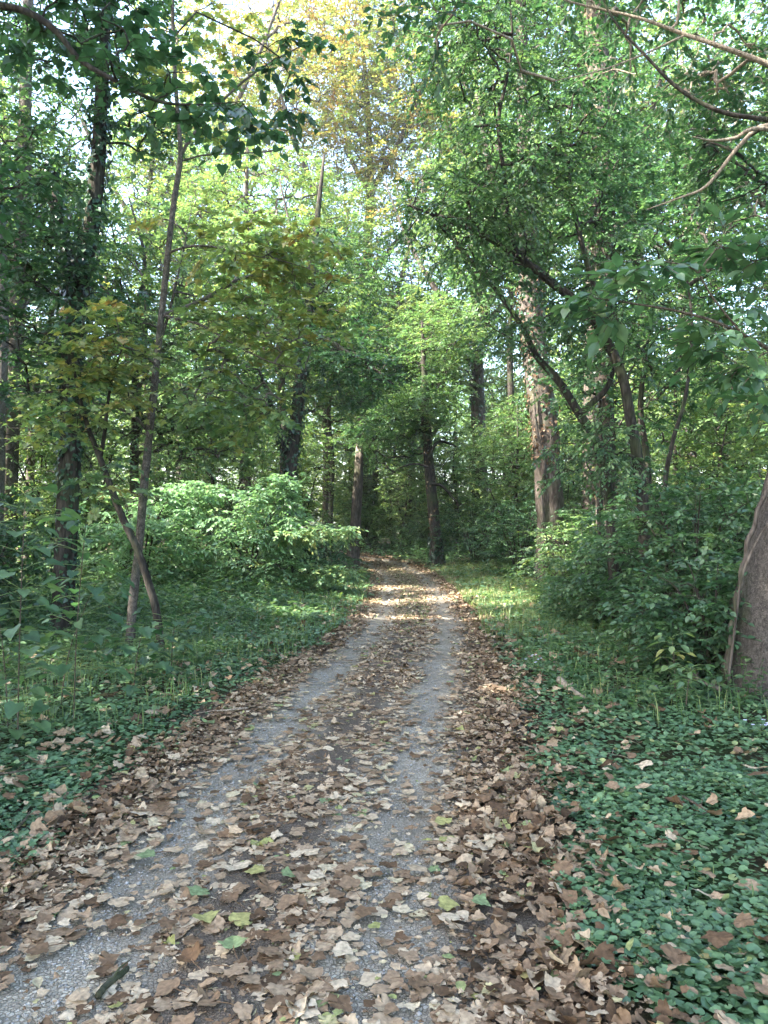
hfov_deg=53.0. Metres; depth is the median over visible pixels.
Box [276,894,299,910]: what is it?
fallen leaf
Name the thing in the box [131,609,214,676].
broad leaved plant
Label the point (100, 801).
fallen leaf
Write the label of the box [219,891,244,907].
fallen leaf
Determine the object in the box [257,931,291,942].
fallen leaf
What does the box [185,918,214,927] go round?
fallen leaf
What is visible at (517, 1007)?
fallen leaf
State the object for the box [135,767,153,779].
fallen leaf
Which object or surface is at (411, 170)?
gap tree
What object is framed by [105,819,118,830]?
fallen leaf
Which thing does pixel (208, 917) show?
fallen leaf
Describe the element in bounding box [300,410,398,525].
understory tree
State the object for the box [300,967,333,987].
fallen leaf
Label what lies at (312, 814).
fallen leaf
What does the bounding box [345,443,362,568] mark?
broken snag
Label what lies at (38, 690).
broad leaved plant
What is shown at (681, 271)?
broad leaved sapling
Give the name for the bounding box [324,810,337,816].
fallen leaf
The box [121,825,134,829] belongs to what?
fallen leaf
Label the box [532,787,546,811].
fallen leaf
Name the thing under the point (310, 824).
fallen leaf
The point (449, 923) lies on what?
fallen leaf
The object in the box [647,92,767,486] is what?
pale green tree
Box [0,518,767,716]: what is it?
herb layer
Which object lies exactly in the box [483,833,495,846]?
fallen leaf
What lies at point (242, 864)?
fallen leaf
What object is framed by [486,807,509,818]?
fallen leaf
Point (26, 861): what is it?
fallen leaf
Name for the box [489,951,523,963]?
fallen leaf
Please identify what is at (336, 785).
fallen leaf
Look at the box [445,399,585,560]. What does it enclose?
understory tree
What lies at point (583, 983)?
fallen leaf
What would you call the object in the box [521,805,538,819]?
fallen leaf
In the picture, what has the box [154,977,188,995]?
fallen leaf
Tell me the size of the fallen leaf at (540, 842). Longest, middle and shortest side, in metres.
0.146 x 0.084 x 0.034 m
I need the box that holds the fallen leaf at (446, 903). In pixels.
[421,895,459,910]
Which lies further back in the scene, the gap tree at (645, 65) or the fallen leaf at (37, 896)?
the gap tree at (645, 65)
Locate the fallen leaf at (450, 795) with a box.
[445,789,460,798]
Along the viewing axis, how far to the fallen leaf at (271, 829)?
4.08 m
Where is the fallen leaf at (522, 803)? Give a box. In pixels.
[514,798,536,810]
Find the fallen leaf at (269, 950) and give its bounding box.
[255,946,281,959]
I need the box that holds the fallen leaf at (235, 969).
[208,962,249,977]
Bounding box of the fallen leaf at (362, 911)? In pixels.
[353,898,377,917]
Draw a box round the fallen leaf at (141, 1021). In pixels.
[132,1009,154,1023]
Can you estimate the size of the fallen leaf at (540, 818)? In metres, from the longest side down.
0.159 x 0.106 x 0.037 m
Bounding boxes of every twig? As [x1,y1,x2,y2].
[0,762,70,774]
[2,811,30,839]
[7,681,61,690]
[169,729,209,739]
[197,705,247,713]
[682,795,706,813]
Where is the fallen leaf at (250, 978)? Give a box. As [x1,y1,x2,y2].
[228,973,260,988]
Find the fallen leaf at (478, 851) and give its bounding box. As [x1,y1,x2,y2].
[472,843,487,855]
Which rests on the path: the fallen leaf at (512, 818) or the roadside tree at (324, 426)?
the fallen leaf at (512, 818)
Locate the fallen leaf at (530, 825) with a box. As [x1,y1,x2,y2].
[528,822,544,827]
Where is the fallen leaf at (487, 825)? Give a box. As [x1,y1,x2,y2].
[484,816,496,831]
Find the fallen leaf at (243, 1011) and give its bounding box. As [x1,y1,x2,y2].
[226,1002,252,1023]
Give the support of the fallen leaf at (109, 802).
on the fallen leaves at (312, 999)
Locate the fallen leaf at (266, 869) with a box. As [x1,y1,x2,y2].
[263,864,271,873]
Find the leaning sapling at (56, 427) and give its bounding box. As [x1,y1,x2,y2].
[2,317,175,652]
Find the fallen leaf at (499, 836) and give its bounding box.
[489,833,505,840]
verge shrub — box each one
[0,485,53,622]
[0,564,13,599]
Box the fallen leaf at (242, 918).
[221,912,250,931]
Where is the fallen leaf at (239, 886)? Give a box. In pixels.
[218,882,249,894]
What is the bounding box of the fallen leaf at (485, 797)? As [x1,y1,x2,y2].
[470,793,491,803]
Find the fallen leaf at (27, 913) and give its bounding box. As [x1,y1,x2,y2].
[18,909,35,918]
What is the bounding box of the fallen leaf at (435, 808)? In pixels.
[428,805,440,811]
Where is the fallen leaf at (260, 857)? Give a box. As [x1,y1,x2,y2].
[255,850,268,860]
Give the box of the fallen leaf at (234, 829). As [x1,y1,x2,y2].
[228,824,244,833]
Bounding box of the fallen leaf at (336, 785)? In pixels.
[330,782,343,787]
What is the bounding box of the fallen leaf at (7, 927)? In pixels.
[0,920,20,930]
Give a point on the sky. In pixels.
(66, 25)
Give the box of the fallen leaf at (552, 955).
[548,950,564,963]
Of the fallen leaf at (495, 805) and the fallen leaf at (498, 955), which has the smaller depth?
the fallen leaf at (498, 955)
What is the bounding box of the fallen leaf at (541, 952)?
[523,932,557,969]
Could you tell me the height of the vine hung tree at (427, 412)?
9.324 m
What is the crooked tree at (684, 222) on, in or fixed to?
on the ground at (760, 863)
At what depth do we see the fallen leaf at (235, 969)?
2.81 m
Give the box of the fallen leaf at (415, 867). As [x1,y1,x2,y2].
[407,862,426,871]
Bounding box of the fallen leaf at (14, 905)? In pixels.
[3,895,18,909]
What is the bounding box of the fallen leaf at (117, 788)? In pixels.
[107,783,123,793]
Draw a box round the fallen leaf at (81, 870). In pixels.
[74,863,88,873]
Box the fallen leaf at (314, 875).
[298,870,325,879]
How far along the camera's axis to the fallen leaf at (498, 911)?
3.14 m
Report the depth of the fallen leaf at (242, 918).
3.15 m
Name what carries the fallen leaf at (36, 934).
on the fallen leaves at (312, 999)
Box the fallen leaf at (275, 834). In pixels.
[260,829,282,839]
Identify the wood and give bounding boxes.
[18,268,767,544]
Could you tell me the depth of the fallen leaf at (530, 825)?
4.00 m
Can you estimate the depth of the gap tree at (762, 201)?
18.89 m
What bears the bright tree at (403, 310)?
on the ground at (760, 863)
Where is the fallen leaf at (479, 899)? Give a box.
[455,893,490,906]
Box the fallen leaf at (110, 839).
[105,833,116,842]
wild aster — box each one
[526,654,544,674]
[743,719,767,746]
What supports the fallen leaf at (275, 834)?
on the path
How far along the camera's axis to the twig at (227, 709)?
6.38 m
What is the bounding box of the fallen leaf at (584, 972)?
[573,968,593,982]
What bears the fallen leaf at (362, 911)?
on the fallen leaves at (312, 999)
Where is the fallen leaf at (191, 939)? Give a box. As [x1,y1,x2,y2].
[183,930,203,944]
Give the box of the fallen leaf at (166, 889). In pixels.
[152,887,174,892]
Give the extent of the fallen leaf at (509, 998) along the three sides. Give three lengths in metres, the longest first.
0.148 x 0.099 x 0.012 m
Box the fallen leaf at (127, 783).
[121,779,131,789]
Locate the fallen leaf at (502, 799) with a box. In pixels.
[495,796,515,802]
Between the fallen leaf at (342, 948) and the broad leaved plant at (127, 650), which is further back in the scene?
the broad leaved plant at (127, 650)
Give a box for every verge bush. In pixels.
[427,497,528,563]
[457,498,536,576]
[510,512,596,598]
[530,541,673,631]
[537,492,656,577]
[564,463,761,649]
[574,465,758,608]
[590,541,762,690]
[683,456,767,607]
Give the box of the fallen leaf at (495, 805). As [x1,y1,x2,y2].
[485,796,504,810]
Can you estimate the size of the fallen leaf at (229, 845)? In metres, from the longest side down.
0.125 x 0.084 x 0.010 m
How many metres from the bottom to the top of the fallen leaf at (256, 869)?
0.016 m
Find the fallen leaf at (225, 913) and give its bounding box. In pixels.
[217,912,230,915]
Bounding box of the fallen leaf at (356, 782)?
[347,780,362,784]
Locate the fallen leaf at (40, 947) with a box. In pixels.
[25,941,68,954]
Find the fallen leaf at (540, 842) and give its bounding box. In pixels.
[526,835,550,852]
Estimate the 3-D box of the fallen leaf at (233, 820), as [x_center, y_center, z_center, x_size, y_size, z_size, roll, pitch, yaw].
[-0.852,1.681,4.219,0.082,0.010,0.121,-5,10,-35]
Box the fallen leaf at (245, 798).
[229,793,254,803]
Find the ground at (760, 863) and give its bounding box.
[0,523,767,1023]
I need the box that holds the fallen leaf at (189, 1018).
[171,1012,194,1023]
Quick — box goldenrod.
[747,918,767,933]
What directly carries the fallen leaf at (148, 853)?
on the path
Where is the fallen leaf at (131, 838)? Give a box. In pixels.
[120,830,137,842]
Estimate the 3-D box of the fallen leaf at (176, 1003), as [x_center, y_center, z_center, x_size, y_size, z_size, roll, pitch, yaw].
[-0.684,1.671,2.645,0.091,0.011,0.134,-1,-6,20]
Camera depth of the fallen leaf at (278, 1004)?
2.59 m
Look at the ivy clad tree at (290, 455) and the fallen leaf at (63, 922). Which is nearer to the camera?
the fallen leaf at (63, 922)
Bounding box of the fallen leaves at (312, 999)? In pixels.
[0,547,767,1023]
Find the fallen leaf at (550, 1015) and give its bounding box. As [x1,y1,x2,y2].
[539,1009,565,1023]
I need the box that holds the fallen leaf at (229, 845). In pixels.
[219,843,234,849]
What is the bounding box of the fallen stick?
[95,959,130,999]
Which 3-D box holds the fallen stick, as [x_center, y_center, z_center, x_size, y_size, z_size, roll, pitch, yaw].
[-0.972,1.667,2.754,0.039,0.055,0.175,0,-1,19]
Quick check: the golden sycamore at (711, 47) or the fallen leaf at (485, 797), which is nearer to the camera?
the fallen leaf at (485, 797)
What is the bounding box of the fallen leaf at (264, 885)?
[248,877,275,893]
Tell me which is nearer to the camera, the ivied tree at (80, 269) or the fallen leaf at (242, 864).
the fallen leaf at (242, 864)
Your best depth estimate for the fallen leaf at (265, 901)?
3.31 m
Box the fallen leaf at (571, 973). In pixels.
[562,972,575,982]
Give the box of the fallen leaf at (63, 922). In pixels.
[57,917,80,926]
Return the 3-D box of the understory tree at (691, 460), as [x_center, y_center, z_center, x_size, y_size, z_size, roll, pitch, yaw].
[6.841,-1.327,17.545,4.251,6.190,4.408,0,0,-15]
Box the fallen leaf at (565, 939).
[553,927,593,948]
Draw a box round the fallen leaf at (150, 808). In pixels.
[137,800,157,811]
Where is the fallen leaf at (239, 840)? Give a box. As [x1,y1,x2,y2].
[233,838,244,842]
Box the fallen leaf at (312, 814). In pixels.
[299,809,318,818]
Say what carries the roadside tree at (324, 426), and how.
on the ground at (760, 863)
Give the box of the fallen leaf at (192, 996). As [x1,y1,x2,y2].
[178,984,212,1001]
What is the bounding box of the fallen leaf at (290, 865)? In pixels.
[280,861,296,869]
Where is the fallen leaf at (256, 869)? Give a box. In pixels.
[244,864,280,873]
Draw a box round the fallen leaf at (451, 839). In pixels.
[446,836,457,844]
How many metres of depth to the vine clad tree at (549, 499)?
18.37 m
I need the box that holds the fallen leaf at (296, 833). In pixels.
[289,831,302,835]
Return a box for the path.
[0,551,615,1023]
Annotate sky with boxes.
[0,0,767,522]
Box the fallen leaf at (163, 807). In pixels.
[149,803,169,811]
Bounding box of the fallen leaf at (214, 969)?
[208,962,225,972]
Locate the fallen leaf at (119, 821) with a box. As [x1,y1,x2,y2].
[112,818,122,824]
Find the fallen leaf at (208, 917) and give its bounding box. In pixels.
[192,906,218,923]
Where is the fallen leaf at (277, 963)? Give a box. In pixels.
[263,957,283,969]
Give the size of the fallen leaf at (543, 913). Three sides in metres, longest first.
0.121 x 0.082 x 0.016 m
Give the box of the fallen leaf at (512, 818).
[506,812,516,823]
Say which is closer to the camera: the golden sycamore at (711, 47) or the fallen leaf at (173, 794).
the fallen leaf at (173, 794)
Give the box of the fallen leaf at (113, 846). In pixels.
[102,844,117,848]
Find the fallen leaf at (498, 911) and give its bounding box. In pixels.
[491,908,512,932]
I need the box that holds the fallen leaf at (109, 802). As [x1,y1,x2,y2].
[106,798,111,805]
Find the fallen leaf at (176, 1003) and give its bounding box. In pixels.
[170,992,192,1009]
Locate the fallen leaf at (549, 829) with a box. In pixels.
[540,824,555,836]
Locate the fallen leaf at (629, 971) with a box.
[620,962,647,978]
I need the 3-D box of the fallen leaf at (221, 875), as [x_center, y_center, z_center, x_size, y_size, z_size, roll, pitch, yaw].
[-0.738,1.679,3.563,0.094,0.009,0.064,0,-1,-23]
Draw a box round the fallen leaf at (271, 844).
[267,841,287,846]
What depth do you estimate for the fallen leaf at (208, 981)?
2.73 m
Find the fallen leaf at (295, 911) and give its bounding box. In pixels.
[289,906,310,915]
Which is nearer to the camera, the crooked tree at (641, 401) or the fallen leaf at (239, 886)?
the fallen leaf at (239, 886)
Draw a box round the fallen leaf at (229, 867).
[223,860,235,870]
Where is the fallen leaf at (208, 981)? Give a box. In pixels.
[198,977,216,990]
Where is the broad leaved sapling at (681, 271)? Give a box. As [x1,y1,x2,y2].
[549,203,767,435]
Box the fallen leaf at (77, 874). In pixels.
[58,871,89,878]
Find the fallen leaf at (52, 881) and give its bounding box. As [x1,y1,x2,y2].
[46,876,63,883]
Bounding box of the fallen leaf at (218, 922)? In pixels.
[206,915,238,932]
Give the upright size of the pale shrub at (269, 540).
2.917 m
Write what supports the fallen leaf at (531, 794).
on the fallen leaves at (312, 999)
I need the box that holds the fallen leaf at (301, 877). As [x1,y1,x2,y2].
[292,864,310,882]
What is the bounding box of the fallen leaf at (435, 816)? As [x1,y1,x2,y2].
[421,813,443,819]
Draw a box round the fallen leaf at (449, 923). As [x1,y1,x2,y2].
[437,918,463,929]
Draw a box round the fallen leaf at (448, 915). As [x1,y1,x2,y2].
[438,912,460,929]
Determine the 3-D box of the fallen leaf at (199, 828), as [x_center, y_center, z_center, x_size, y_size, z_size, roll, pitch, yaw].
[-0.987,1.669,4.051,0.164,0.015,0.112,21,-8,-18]
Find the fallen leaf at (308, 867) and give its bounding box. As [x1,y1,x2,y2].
[295,864,327,874]
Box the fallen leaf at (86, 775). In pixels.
[80,762,98,782]
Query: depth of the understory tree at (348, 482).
35.54 m
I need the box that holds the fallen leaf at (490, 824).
[474,819,492,831]
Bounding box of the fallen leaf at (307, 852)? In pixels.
[293,848,319,860]
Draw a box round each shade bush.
[316,495,396,549]
[389,511,462,552]
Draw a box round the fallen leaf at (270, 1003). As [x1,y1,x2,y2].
[261,985,288,1013]
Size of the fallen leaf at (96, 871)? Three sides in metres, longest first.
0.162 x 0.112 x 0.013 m
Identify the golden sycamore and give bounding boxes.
[49,0,298,543]
[207,0,495,545]
[619,0,767,541]
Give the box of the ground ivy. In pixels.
[0,547,767,1023]
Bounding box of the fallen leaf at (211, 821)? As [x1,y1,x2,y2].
[205,817,225,828]
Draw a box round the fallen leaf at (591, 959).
[560,950,599,965]
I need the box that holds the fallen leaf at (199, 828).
[190,825,207,833]
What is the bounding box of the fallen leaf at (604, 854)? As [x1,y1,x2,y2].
[599,850,614,861]
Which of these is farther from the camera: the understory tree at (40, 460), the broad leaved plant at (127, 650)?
the understory tree at (40, 460)
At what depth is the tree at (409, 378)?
33.47 m
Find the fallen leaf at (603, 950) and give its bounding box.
[580,935,614,964]
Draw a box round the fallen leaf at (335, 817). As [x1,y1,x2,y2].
[325,815,342,820]
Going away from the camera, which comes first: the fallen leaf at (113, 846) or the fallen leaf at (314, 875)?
the fallen leaf at (314, 875)
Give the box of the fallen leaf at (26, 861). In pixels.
[15,858,30,863]
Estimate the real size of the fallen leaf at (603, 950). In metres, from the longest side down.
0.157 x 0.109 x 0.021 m
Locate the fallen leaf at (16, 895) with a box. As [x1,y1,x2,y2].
[0,889,25,899]
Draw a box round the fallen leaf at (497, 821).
[489,817,499,826]
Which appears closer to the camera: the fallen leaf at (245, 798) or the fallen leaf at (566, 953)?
the fallen leaf at (566, 953)
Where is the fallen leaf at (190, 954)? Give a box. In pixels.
[174,941,201,969]
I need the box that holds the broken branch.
[556,676,584,700]
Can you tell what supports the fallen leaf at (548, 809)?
on the path
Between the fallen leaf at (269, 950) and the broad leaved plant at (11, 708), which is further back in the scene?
the broad leaved plant at (11, 708)
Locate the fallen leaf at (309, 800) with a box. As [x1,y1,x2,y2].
[296,797,317,804]
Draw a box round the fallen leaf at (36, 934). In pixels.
[28,930,52,939]
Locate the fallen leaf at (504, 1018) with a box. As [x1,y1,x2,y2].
[495,1013,512,1023]
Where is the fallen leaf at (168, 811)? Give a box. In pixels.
[153,806,173,815]
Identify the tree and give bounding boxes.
[0,0,153,592]
[0,0,206,643]
[0,0,336,264]
[0,1,136,596]
[0,36,129,343]
[0,77,128,499]
[0,335,168,563]
[3,138,174,582]
[16,343,125,554]
[28,198,294,575]
[37,67,257,547]
[84,363,227,560]
[108,134,410,556]
[123,373,279,565]
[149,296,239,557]
[180,179,388,513]
[190,154,412,565]
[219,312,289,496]
[221,438,315,524]
[223,415,349,535]
[269,304,416,549]
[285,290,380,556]
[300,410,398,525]
[319,441,400,548]
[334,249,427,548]
[334,290,490,567]
[335,0,767,703]
[347,416,435,548]
[350,276,469,546]
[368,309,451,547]
[370,454,446,546]
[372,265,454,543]
[377,0,706,624]
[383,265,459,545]
[384,129,571,550]
[390,37,569,346]
[398,439,489,550]
[410,430,499,552]
[432,0,731,526]
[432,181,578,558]
[434,0,625,583]
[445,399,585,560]
[463,396,581,557]
[498,54,765,552]
[510,373,664,543]
[523,315,703,544]
[543,0,678,567]
[578,245,759,506]
[587,321,767,558]
[593,125,767,592]
[630,0,767,329]
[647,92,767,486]
[648,347,767,542]
[714,348,767,490]
[717,339,767,490]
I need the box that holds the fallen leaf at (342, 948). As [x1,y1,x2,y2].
[321,941,352,955]
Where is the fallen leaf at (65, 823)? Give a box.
[59,818,81,826]
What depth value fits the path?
3.78 m
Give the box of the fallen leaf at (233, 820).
[224,814,236,823]
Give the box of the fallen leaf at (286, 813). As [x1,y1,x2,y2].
[274,808,297,817]
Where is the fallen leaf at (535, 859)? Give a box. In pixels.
[529,855,539,862]
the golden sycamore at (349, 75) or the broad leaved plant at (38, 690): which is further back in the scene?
the golden sycamore at (349, 75)
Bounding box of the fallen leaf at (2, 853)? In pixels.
[0,849,16,855]
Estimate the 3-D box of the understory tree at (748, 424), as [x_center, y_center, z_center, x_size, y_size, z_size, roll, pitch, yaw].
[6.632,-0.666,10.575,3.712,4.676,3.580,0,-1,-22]
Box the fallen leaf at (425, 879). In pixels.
[419,875,436,882]
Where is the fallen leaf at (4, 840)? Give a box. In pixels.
[0,836,14,844]
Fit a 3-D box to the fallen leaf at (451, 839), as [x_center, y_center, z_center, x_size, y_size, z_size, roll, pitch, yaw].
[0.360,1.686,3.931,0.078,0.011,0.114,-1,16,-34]
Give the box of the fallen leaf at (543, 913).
[536,904,553,924]
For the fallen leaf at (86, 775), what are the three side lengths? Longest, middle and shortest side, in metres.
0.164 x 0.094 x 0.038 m
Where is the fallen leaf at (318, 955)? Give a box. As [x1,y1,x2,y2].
[308,951,326,960]
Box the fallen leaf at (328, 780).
[322,778,333,784]
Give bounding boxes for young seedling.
[647,633,696,695]
[664,664,715,709]
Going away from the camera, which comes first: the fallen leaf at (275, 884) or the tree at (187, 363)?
the fallen leaf at (275, 884)
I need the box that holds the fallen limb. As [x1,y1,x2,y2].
[691,667,721,690]
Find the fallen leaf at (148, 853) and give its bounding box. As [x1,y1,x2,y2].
[137,849,171,857]
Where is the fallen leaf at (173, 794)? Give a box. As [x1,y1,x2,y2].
[160,790,176,801]
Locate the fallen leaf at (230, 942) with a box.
[217,936,247,958]
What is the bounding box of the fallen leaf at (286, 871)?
[267,866,294,876]
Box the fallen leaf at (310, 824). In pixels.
[305,822,320,829]
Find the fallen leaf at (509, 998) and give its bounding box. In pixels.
[499,993,536,1002]
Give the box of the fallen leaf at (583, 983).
[573,972,591,991]
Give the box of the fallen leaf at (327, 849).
[323,847,333,851]
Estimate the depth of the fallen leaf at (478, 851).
3.80 m
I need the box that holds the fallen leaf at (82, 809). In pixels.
[73,805,87,812]
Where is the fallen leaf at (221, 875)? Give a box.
[214,872,231,878]
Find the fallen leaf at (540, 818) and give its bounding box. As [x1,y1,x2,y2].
[531,813,559,828]
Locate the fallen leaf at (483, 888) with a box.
[480,886,495,893]
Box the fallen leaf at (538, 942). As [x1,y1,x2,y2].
[521,938,545,948]
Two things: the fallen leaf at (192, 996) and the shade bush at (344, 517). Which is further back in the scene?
the shade bush at (344, 517)
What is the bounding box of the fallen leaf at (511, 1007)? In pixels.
[503,1002,524,1015]
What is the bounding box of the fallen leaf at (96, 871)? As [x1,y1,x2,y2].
[84,861,113,876]
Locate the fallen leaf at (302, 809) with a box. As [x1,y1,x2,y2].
[298,806,317,814]
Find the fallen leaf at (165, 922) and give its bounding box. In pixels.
[142,916,177,929]
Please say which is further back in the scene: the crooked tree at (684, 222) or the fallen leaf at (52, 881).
the crooked tree at (684, 222)
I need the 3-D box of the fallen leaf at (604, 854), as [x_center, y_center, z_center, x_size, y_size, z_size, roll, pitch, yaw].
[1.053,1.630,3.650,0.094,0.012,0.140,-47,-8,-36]
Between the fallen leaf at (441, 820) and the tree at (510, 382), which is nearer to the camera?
the fallen leaf at (441, 820)
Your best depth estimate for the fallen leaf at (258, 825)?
4.12 m
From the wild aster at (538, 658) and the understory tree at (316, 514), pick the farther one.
the understory tree at (316, 514)
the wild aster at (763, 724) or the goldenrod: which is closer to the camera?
the goldenrod
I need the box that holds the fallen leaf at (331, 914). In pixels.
[321,908,335,917]
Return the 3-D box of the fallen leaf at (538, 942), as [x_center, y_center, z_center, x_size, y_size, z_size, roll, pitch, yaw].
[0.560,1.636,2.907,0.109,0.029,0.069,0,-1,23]
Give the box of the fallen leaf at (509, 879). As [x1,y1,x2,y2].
[504,874,517,882]
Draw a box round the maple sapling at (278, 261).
[29,0,376,646]
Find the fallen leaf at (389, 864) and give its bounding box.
[379,861,405,870]
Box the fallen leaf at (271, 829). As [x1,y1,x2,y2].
[264,826,280,832]
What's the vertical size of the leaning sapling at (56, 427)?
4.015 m
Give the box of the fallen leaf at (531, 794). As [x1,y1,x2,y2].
[528,790,547,798]
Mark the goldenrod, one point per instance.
(761, 927)
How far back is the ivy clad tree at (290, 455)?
19.66 m
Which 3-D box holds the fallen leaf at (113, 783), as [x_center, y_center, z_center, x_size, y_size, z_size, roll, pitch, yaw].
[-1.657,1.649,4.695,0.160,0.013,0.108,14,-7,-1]
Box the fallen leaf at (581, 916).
[569,909,585,920]
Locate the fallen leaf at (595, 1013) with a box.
[582,1009,608,1015]
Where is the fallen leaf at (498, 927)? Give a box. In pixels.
[481,917,507,936]
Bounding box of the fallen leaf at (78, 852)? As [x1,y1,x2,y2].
[68,848,97,857]
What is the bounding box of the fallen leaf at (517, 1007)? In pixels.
[503,1005,526,1023]
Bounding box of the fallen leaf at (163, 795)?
[156,793,171,797]
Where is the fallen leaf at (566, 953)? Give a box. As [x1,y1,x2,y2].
[551,947,574,970]
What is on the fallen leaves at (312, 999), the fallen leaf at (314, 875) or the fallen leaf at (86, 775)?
the fallen leaf at (314, 875)
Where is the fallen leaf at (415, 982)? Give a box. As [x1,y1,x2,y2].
[390,975,429,988]
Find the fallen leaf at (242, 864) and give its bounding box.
[233,860,265,869]
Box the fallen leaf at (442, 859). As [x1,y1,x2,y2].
[433,855,457,862]
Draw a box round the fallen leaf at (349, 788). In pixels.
[342,782,353,790]
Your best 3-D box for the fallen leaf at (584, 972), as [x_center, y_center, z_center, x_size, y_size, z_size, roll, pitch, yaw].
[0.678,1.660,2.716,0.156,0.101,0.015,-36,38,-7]
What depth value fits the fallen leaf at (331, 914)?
3.21 m
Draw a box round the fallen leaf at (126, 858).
[120,851,132,861]
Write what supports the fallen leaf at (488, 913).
on the path
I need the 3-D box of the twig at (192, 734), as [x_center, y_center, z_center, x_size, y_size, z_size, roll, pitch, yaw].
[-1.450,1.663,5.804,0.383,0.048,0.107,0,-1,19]
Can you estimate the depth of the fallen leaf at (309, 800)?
4.49 m
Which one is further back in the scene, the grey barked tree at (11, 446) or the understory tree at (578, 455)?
the understory tree at (578, 455)
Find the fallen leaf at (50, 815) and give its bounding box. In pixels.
[42,796,64,826]
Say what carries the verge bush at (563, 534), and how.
on the ground at (760, 863)
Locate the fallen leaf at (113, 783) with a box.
[106,780,123,785]
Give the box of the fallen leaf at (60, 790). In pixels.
[52,784,68,797]
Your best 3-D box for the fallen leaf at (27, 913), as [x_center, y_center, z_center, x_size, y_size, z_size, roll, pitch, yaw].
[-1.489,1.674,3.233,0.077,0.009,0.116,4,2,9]
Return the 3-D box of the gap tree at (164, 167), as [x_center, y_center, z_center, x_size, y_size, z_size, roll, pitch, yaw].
[-9.935,-8.587,33.201,9.138,20.756,7.462,0,0,0]
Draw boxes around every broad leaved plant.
[0,484,81,747]
[0,587,50,739]
[17,566,134,713]
[28,516,136,718]
[102,621,178,697]
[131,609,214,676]
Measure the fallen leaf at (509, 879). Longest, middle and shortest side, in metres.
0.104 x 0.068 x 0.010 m
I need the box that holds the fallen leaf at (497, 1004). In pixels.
[493,1000,522,1010]
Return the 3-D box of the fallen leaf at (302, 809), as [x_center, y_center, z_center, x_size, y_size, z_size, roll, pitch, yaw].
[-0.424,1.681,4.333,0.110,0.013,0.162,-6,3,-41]
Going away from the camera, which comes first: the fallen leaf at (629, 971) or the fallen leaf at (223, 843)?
the fallen leaf at (629, 971)
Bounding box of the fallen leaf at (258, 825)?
[244,823,263,829]
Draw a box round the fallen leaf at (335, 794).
[317,791,342,798]
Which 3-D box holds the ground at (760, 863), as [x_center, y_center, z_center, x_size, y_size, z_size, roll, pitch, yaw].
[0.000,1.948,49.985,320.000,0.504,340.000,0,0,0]
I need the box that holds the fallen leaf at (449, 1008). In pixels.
[435,1003,456,1012]
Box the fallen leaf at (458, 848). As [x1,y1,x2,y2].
[451,845,478,852]
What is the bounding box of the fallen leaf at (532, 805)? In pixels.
[530,792,540,810]
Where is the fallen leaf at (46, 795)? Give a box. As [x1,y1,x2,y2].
[37,791,51,802]
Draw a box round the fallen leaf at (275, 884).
[254,874,280,892]
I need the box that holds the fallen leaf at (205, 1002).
[196,997,233,1005]
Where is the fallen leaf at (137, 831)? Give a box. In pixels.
[127,825,141,833]
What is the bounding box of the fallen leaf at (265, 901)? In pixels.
[259,895,273,906]
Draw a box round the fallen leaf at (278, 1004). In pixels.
[263,1001,292,1012]
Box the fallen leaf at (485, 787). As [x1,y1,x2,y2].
[479,778,491,791]
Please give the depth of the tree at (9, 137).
17.19 m
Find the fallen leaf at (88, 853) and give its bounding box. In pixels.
[81,849,102,854]
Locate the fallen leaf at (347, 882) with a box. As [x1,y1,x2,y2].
[337,875,360,897]
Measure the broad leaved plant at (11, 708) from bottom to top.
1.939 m
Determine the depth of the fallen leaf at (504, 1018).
2.53 m
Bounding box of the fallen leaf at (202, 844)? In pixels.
[185,841,207,850]
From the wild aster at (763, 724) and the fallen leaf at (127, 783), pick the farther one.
the wild aster at (763, 724)
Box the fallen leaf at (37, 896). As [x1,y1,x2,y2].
[21,892,45,900]
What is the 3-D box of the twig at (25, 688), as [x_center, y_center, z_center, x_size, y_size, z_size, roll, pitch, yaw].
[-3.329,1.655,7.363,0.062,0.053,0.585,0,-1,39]
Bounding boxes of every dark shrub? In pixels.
[78,494,190,578]
[270,523,367,579]
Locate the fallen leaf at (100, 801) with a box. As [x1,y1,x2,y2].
[92,799,103,803]
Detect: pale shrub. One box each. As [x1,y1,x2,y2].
[77,478,217,592]
[155,471,368,592]
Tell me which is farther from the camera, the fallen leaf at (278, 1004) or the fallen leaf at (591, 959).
the fallen leaf at (591, 959)
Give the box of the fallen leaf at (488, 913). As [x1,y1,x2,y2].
[486,912,515,919]
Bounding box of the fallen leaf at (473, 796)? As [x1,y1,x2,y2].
[468,793,478,798]
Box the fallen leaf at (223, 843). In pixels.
[216,833,234,850]
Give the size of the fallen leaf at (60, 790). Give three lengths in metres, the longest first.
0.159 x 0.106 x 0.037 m
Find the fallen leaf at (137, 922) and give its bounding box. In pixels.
[132,919,149,926]
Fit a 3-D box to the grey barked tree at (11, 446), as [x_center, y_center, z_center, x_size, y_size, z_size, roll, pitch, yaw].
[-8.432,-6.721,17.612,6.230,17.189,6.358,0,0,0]
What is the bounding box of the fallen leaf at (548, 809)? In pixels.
[544,804,554,817]
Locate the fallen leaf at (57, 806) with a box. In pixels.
[41,802,64,812]
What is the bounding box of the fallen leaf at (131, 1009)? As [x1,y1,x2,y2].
[120,1001,146,1018]
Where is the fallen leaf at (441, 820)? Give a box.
[435,816,454,829]
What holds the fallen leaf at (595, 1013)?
on the fallen leaves at (312, 999)
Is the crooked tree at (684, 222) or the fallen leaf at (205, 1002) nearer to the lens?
the fallen leaf at (205, 1002)

